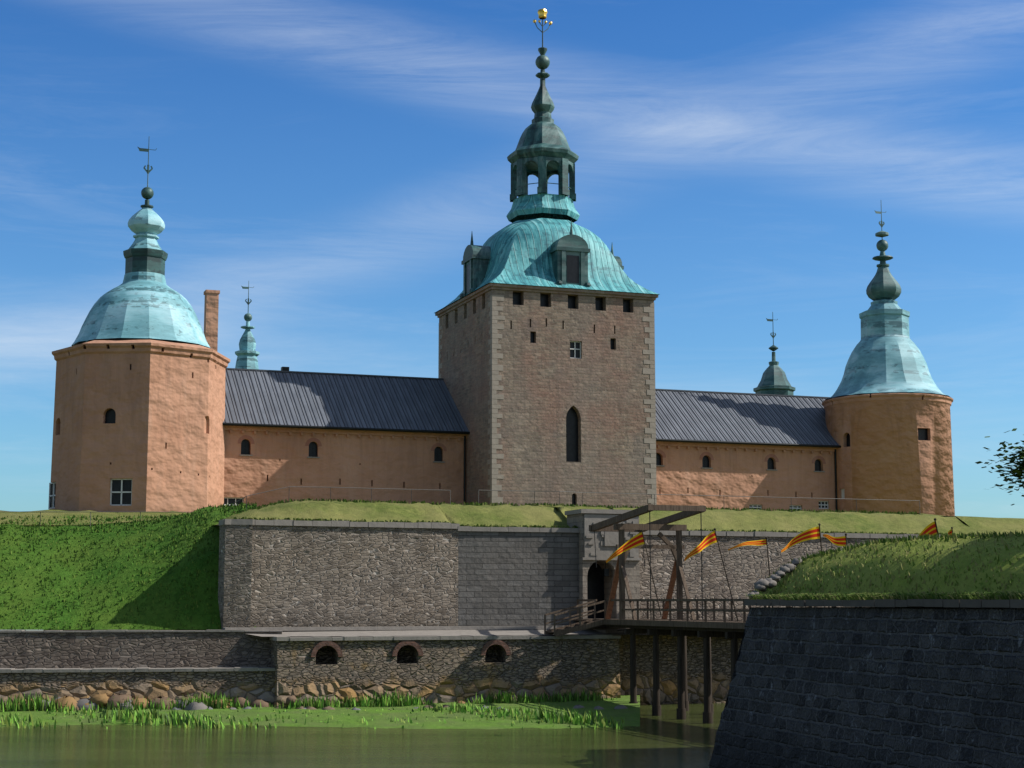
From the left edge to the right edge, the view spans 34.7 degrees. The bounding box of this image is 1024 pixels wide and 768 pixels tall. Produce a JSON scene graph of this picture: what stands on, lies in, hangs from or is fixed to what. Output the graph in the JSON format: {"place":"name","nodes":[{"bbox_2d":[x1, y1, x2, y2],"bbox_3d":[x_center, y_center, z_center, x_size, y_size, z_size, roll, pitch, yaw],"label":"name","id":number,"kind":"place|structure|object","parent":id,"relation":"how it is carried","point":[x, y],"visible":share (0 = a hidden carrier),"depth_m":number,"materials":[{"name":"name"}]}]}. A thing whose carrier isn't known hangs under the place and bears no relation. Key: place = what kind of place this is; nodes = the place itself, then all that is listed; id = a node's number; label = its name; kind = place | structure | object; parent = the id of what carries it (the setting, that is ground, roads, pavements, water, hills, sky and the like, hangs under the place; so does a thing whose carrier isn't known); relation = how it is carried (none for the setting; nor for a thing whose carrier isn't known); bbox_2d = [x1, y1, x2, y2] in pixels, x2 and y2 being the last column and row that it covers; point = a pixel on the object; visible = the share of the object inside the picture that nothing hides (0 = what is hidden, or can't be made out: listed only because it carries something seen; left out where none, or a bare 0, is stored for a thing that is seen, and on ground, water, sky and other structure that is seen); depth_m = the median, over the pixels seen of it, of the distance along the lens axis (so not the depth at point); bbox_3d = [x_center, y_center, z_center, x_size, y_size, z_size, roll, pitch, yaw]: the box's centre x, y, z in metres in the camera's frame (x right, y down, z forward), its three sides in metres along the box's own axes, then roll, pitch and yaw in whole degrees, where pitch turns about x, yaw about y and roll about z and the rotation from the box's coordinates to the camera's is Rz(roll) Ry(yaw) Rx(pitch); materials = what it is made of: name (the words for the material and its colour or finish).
{"place":"outdoors","nodes":[
{"label":"outdoors","id":0,"kind":"place"},
{"bbox_2d":[0,509,184,525],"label":"slope grass","id":1,"kind":"structure","parent":0,"point":[45,513],"depth_m":110.70,"materials":[{"name":"green plant"}]},
{"bbox_2d":[40,512,140,525],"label":"fence posts","id":2,"kind":"object","parent":1,"relation":"on","point":[90,517],"visible":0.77,"depth_m":102.62,"materials":[{"name":"grey metal"}]},
{"bbox_2d":[0,502,256,629],"bbox_3d":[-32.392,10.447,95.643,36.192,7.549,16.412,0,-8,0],"label":"slope grass","id":3,"kind":"structure","parent":0,"point":[203,594],"depth_m":94.43,"materials":[{"name":"green plant"}]},
{"bbox_2d":[235,283,259,368],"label":"spire","id":4,"kind":"structure","parent":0,"point":[246,353],"depth_m":179.41,"materials":[{"name":"teal metal"}]},
{"bbox_2d":[0,695,639,728],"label":"bank grass","id":5,"kind":"structure","parent":0,"point":[631,713],"depth_m":83.12,"materials":[{"name":"green plant"}]},
{"bbox_2d":[9,693,567,711],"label":"quay foot boulders","id":6,"kind":"object","parent":5,"relation":"on","point":[96,700],"visible":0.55,"depth_m":86.47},
{"bbox_2d":[0,686,616,711],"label":"quay foot weeds","id":7,"kind":"object","parent":5,"relation":"on","point":[382,701],"visible":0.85,"depth_m":87.65,"materials":[{"name":"green plant"}]},
{"bbox_2d":[101,702,626,710],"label":"shore rocks","id":8,"kind":"object","parent":5,"relation":"on","point":[191,706],"visible":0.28,"depth_m":86.33,"materials":[{"name":"grey stone"}]},
{"bbox_2d":[0,630,724,767],"bbox_3d":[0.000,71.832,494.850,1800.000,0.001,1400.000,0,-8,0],"label":"water","id":9,"kind":"structure","parent":0,"point":[666,739],"depth_m":68.70,"materials":[{"name":"green liquid"}]},
{"bbox_2d":[0,701,624,728],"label":"reed blades","id":10,"kind":"object","parent":9,"relation":"on","point":[175,718],"visible":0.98,"depth_m":81.31,"materials":[{"name":"green plant"}]},
{"bbox_2d":[0,0,1023,517],"label":"sky","id":11,"kind":"structure","parent":0,"point":[340,161],"materials":[{"name":"blue"}]},
{"bbox_2d":[544,599,605,636],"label":"railing","id":12,"kind":"object","parent":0,"point":[574,627],"visible":0.98,"depth_m":93.56,"materials":[{"name":"brown wood"}]},
{"bbox_2d":[212,501,976,533],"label":"grass bank","id":13,"kind":"structure","parent":0,"point":[547,516],"depth_m":103.21,"materials":[{"name":"green plant"}]},
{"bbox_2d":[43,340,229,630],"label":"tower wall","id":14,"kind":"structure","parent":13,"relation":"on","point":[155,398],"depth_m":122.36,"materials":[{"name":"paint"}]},
{"bbox_2d":[48,346,207,508],"bbox_3d":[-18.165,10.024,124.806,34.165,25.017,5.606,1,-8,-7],"label":"windows","id":15,"kind":"structure","parent":14,"relation":"in","point":[120,492],"depth_m":121.21,"materials":[{"name":"black glass"}]},
{"bbox_2d":[71,272,210,348],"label":"dome roof","id":16,"kind":"structure","parent":14,"relation":"on","point":[143,306],"depth_m":125.36,"materials":[{"name":"teal metal"}]},
{"bbox_2d":[123,145,167,275],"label":"spire","id":17,"kind":"structure","parent":16,"relation":"on","point":[144,252],"depth_m":128.66,"materials":[{"name":"teal metal"}]},
{"bbox_2d":[229,486,450,510],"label":"railing","id":18,"kind":"object","parent":13,"relation":"on","point":[345,487],"visible":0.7,"depth_m":103.01,"materials":[{"name":"grey metal"}]},
{"bbox_2d":[224,430,463,505],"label":"wing wall","id":19,"kind":"structure","parent":13,"relation":"on","point":[396,465],"depth_m":132.78,"materials":[{"name":"paint"}]},
{"bbox_2d":[204,290,219,350],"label":"chimney","id":20,"kind":"object","parent":19,"relation":"on","point":[211,304],"visible":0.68,"depth_m":135.20,"materials":[{"name":"paint"}]},
{"bbox_2d":[224,439,441,505],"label":"wing glass","id":21,"kind":"object","parent":19,"relation":"in","point":[245,446],"visible":0.66,"depth_m":130.71,"materials":[{"name":"black glass"}]},
{"bbox_2d":[238,435,446,462],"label":"wing trim","id":22,"kind":"structure","parent":19,"relation":"attached to","point":[308,441],"depth_m":132.12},
{"bbox_2d":[222,368,469,433],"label":"wing roof","id":23,"kind":"structure","parent":19,"relation":"on","point":[290,399],"depth_m":136.10,"materials":[{"name":"grey metal"}]},
{"bbox_2d":[225,426,467,440],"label":"wing cornice","id":24,"kind":"structure","parent":19,"relation":"attached to","point":[359,433],"depth_m":133.00,"materials":[{"name":"orange paint"}]},
{"bbox_2d":[281,367,837,511],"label":"downpipes","id":25,"kind":"object","parent":19,"relation":"attached to","point":[284,368],"visible":0.24,"depth_m":138.74,"materials":[{"name":"metal"}]},
{"bbox_2d":[439,289,655,507],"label":"keep wall","id":26,"kind":"structure","parent":13,"relation":"on","point":[599,387],"depth_m":133.67,"materials":[{"name":"beige stone"}]},
{"bbox_2d":[435,283,657,317],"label":"cornice","id":27,"kind":"structure","parent":26,"relation":"attached to","point":[483,290],"depth_m":134.90,"materials":[{"name":"stone"}]},
{"bbox_2d":[435,218,659,312],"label":"dome roof","id":28,"kind":"structure","parent":26,"relation":"on","point":[520,254],"depth_m":136.82,"materials":[{"name":"teal metal"}]},
{"bbox_2d":[460,220,623,298],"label":"dormers","id":29,"kind":"object","parent":28,"relation":"on","point":[569,253],"visible":0.41,"depth_m":135.63,"materials":[{"name":"green metal"}]},
{"bbox_2d":[506,193,579,222],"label":"lantern plinth","id":30,"kind":"structure","parent":28,"relation":"on","point":[542,205],"depth_m":140.28,"materials":[{"name":"teal metal"}]},
{"bbox_2d":[507,9,578,201],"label":"spire","id":31,"kind":"structure","parent":30,"relation":"on","point":[543,152],"depth_m":141.75,"materials":[{"name":"green metal"}]},
{"bbox_2d":[438,295,656,504],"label":"quoins","id":32,"kind":"object","parent":26,"relation":"attached to","point":[495,387],"visible":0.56,"depth_m":132.03,"materials":[{"name":"grey stone"}]},
{"bbox_2d":[513,292,629,504],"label":"windows","id":33,"kind":"structure","parent":26,"relation":"in","point":[572,429],"depth_m":133.83,"materials":[{"name":"black glass"}]},
{"bbox_2d":[231,498,920,514],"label":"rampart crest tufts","id":34,"kind":"object","parent":13,"relation":"on","point":[516,504],"visible":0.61,"depth_m":106.79,"materials":[{"name":"green plant"}]},
{"bbox_2d":[233,517,980,534],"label":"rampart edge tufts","id":35,"kind":"object","parent":13,"relation":"on","point":[452,522],"visible":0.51,"depth_m":98.53,"materials":[{"name":"green plant"}]},
{"bbox_2d":[478,490,919,511],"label":"railing","id":36,"kind":"object","parent":13,"relation":"on","point":[674,494],"visible":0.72,"depth_m":110.24,"materials":[{"name":"grey metal"}]},
{"bbox_2d":[656,446,835,511],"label":"wing wall","id":37,"kind":"structure","parent":13,"relation":"on","point":[682,476],"depth_m":145.14,"materials":[{"name":"paint"}]},
{"bbox_2d":[656,449,825,471],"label":"wing trim","id":38,"kind":"structure","parent":37,"relation":"attached to","point":[765,460],"depth_m":146.05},
{"bbox_2d":[656,453,827,509],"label":"wing glass","id":39,"kind":"object","parent":37,"relation":"in","point":[770,465],"visible":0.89,"depth_m":146.61,"materials":[{"name":"black glass"}]},
{"bbox_2d":[656,441,836,453],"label":"wing cornice","id":40,"kind":"structure","parent":37,"relation":"attached to","point":[688,445],"depth_m":145.34,"materials":[{"name":"orange paint"}]},
{"bbox_2d":[655,389,840,447],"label":"wing roof","id":41,"kind":"structure","parent":37,"relation":"on","point":[691,416],"depth_m":148.72,"materials":[{"name":"grey metal"}]},
{"bbox_2d":[606,532,644,562],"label":"pennant","id":42,"kind":"object","parent":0,"point":[635,541],"visible":1,"depth_m":84.01,"materials":[{"name":"multicoloured fabric"}]},
{"bbox_2d":[765,537,772,606],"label":"pennant pole","id":43,"kind":"object","parent":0,"point":[768,557],"visible":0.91,"depth_m":70.69,"materials":[{"name":"brown wood"}]},
{"bbox_2d":[753,312,794,394],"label":"turret","id":44,"kind":"object","parent":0,"point":[774,380],"visible":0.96,"depth_m":185.51,"materials":[{"name":"teal metal"}]},
{"bbox_2d":[818,523,821,550],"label":"pennant pole","id":45,"kind":"object","parent":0,"point":[819,524],"visible":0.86,"depth_m":65.79,"materials":[{"name":"brown wood"}]},
{"bbox_2d":[823,534,845,546],"bbox_3d":[12.515,6.081,63.689,1.013,0.483,0.177,3,-8,-19],"label":"pennant","id":46,"kind":"object","parent":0,"point":[839,541],"visible":0.94,"depth_m":63.76,"materials":[{"name":"multicoloured fabric"}]},
{"bbox_2d":[822,392,954,515],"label":"tower wall","id":47,"kind":"structure","parent":0,"point":[887,458],"depth_m":145.64,"materials":[{"name":"paint"}]},
{"bbox_2d":[841,428,927,498],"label":"tower windows","id":48,"kind":"structure","parent":47,"relation":"on","point":[922,434],"depth_m":146.10,"materials":[{"name":"black glass"}]},
{"bbox_2d":[824,335,949,400],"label":"dome roof","id":49,"kind":"structure","parent":47,"relation":"on","point":[884,363],"depth_m":148.44,"materials":[{"name":"teal metal"}]},
{"bbox_2d":[859,207,909,338],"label":"spire","id":50,"kind":"structure","parent":49,"relation":"on","point":[884,314],"depth_m":151.27,"materials":[{"name":"teal metal"}]},
{"bbox_2d":[917,513,1023,533],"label":"rampart grass","id":51,"kind":"structure","parent":0,"point":[980,525],"depth_m":113.28,"materials":[{"name":"green plant"}]},
{"label":"ground","id":52,"kind":"structure","parent":0,"visible":0},
{"bbox_2d":[0,671,274,709],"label":"quay wall","id":53,"kind":"structure","parent":52,"relation":"on","point":[253,686],"depth_m":87.67,"materials":[{"name":"grey stone"}]},
{"bbox_2d":[0,667,274,672],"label":"stone ledge","id":54,"kind":"object","parent":53,"relation":"on","point":[54,670],"visible":0.93,"depth_m":87.86,"materials":[{"name":"stone"}]},
{"bbox_2d":[0,631,281,668],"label":"quay wall","id":55,"kind":"structure","parent":54,"relation":"on","point":[83,650],"depth_m":89.30,"materials":[{"name":"grey stone"}]},
{"bbox_2d":[0,630,282,632],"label":"wall coping","id":56,"kind":"object","parent":55,"relation":"on","point":[9,631],"visible":0.98,"depth_m":89.56,"materials":[{"name":"stone"}]},
{"bbox_2d":[271,639,620,706],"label":"battery wall","id":57,"kind":"structure","parent":52,"relation":"on","point":[442,671],"depth_m":91.00,"materials":[{"name":"grey stone"}]},
{"bbox_2d":[311,639,510,656],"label":"arch surrounds","id":58,"kind":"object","parent":57,"relation":"attached to","point":[417,647],"depth_m":90.39,"materials":[{"name":"grey stone"}]},
{"bbox_2d":[270,635,620,640],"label":"wall coping","id":59,"kind":"object","parent":57,"relation":"on","point":[331,638],"visible":0.77,"depth_m":91.09,"materials":[{"name":"grey stone"}]},
{"bbox_2d":[458,531,578,625],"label":"stone wall","id":60,"kind":"structure","parent":57,"relation":"on","point":[518,578],"depth_m":97.72,"materials":[{"name":"stone"}]},
{"bbox_2d":[457,526,579,532],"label":"wall coping","id":61,"kind":"object","parent":60,"relation":"on","point":[517,529],"visible":0.85,"depth_m":98.01,"materials":[{"name":"grey stone"}]},
{"bbox_2d":[619,635,741,704],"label":"quay wall","id":62,"kind":"structure","parent":52,"relation":"on","point":[721,661],"depth_m":97.58,"materials":[{"name":"grey stone"}]},
{"bbox_2d":[250,629,646,636],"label":"terrace paving","id":63,"kind":"structure","parent":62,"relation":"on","point":[428,632],"depth_m":93.70,"materials":[{"name":"stone"}]},
{"bbox_2d":[223,626,561,630],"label":"terrace ledge","id":64,"kind":"object","parent":63,"relation":"on","point":[385,628],"visible":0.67,"depth_m":94.22,"materials":[{"name":"stone"}]},
{"bbox_2d":[223,525,252,626],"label":"stone wall","id":65,"kind":"structure","parent":64,"relation":"on","point":[237,577],"depth_m":91.52,"materials":[{"name":"stone"}]},
{"bbox_2d":[223,519,252,524],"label":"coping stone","id":66,"kind":"object","parent":65,"relation":"on","point":[241,521],"visible":0.09,"depth_m":91.90,"materials":[{"name":"grey stone"}]},
{"bbox_2d":[218,525,457,629],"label":"stone wall","id":67,"kind":"structure","parent":64,"relation":"on","point":[314,576],"depth_m":94.15,"materials":[{"name":"stone"}]},
{"bbox_2d":[219,519,459,528],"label":"wall coping","id":68,"kind":"object","parent":67,"relation":"on","point":[334,523],"visible":0.84,"depth_m":94.43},
{"bbox_2d":[567,513,639,629],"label":"gate portal wall","id":69,"kind":"structure","parent":62,"relation":"on","point":[632,568],"depth_m":99.28,"materials":[{"name":"grey stone"}]},
{"bbox_2d":[587,562,603,618],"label":"dark gate","id":70,"kind":"structure","parent":69,"relation":"attached to","point":[595,583],"depth_m":100.67,"materials":[{"name":"black wood"}]},
{"bbox_2d":[565,509,640,559],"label":"gate portal frieze","id":71,"kind":"object","parent":69,"relation":"attached to","point":[605,543],"visible":0.54,"depth_m":99.07,"materials":[{"name":"grey stone"}]},
{"bbox_2d":[602,562,608,575],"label":"gate lantern","id":72,"kind":"object","parent":69,"relation":"hanging from","point":[605,571],"visible":1,"depth_m":99.35,"materials":[{"name":"metal"}]},
{"bbox_2d":[593,629,623,632],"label":"quay wall coping","id":73,"kind":"object","parent":62,"relation":"on","point":[609,631],"visible":0.06,"depth_m":96.70,"materials":[{"name":"stone"}]},
{"bbox_2d":[639,535,895,620],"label":"curtain wall","id":74,"kind":"structure","parent":62,"relation":"on","point":[746,568],"depth_m":102.13,"materials":[{"name":"grey stone"}]},
{"bbox_2d":[643,530,943,538],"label":"wall coping","id":75,"kind":"object","parent":74,"relation":"on","point":[763,534],"visible":0.43,"depth_m":103.50,"materials":[{"name":"stone"}]},
{"bbox_2d":[572,599,835,723],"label":"bridge","id":76,"kind":"structure","parent":52,"relation":"on","point":[706,629],"depth_m":85.12,"materials":[{"name":"brown wood"}]},
{"bbox_2d":[589,504,705,619],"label":"drawbridge frame","id":77,"kind":"object","parent":76,"relation":"on","point":[612,524],"visible":0.9,"depth_m":92.67,"materials":[{"name":"brown wood"}]},
{"bbox_2d":[641,530,661,615],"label":"pennant pole","id":78,"kind":"object","parent":76,"relation":"on","point":[651,574],"visible":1,"depth_m":83.88,"materials":[{"name":"brown wood"}]},
{"bbox_2d":[714,528,738,620],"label":"pennant pole","id":79,"kind":"object","parent":76,"relation":"on","point":[726,575],"visible":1,"depth_m":75.62,"materials":[{"name":"brown wood"}]},
{"bbox_2d":[684,531,716,560],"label":"pennant","id":80,"kind":"object","parent":79,"relation":"attached to","point":[709,539],"visible":1,"depth_m":75.55,"materials":[{"name":"multicoloured fabric"}]},
{"bbox_2d":[709,607,1023,767],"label":"bastion wall","id":81,"kind":"structure","parent":52,"relation":"on","point":[876,687],"depth_m":50.60,"materials":[{"name":"grey stone"}]},
{"bbox_2d":[744,599,1023,607],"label":"wall coping","id":82,"kind":"object","parent":81,"relation":"on","point":[986,603],"visible":0.94,"depth_m":50.87,"materials":[{"name":"grey stone"}]},
{"bbox_2d":[746,530,1023,595],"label":"mound grass","id":83,"kind":"structure","parent":81,"relation":"on","point":[968,584],"depth_m":53.00,"materials":[{"name":"green plant"}]},
{"bbox_2d":[728,539,765,549],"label":"pennant","id":84,"kind":"object","parent":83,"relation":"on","point":[759,542],"visible":1,"depth_m":70.42,"materials":[{"name":"fabric"}]},
{"bbox_2d":[747,558,801,596],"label":"boulders","id":85,"kind":"object","parent":83,"relation":"on","point":[762,584],"visible":0.91,"depth_m":63.08,"materials":[{"name":"grey stone"}]},
{"bbox_2d":[781,526,819,552],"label":"pennant","id":86,"kind":"object","parent":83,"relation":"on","point":[811,533],"visible":1,"depth_m":65.73,"materials":[{"name":"fabric"}]},
{"bbox_2d":[917,521,936,538],"bbox_3d":[14.285,5.598,57.693,1.568,1.555,0.206,2,-8,-16],"label":"pennant","id":87,"kind":"object","parent":83,"relation":"on","point":[930,528],"visible":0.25,"depth_m":57.83,"materials":[{"name":"fabric"}]},
{"bbox_2d":[975,428,1023,504],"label":"tree","id":88,"kind":"object","parent":83,"relation":"on","point":[1018,472],"visible":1,"depth_m":72.44,"materials":[{"name":"green plant"}]},
{"bbox_2d":[747,591,1023,599],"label":"mound edge tufts","id":89,"kind":"object","parent":81,"relation":"on","point":[997,595],"visible":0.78,"depth_m":51.29,"materials":[{"name":"green plant"}]}
]}

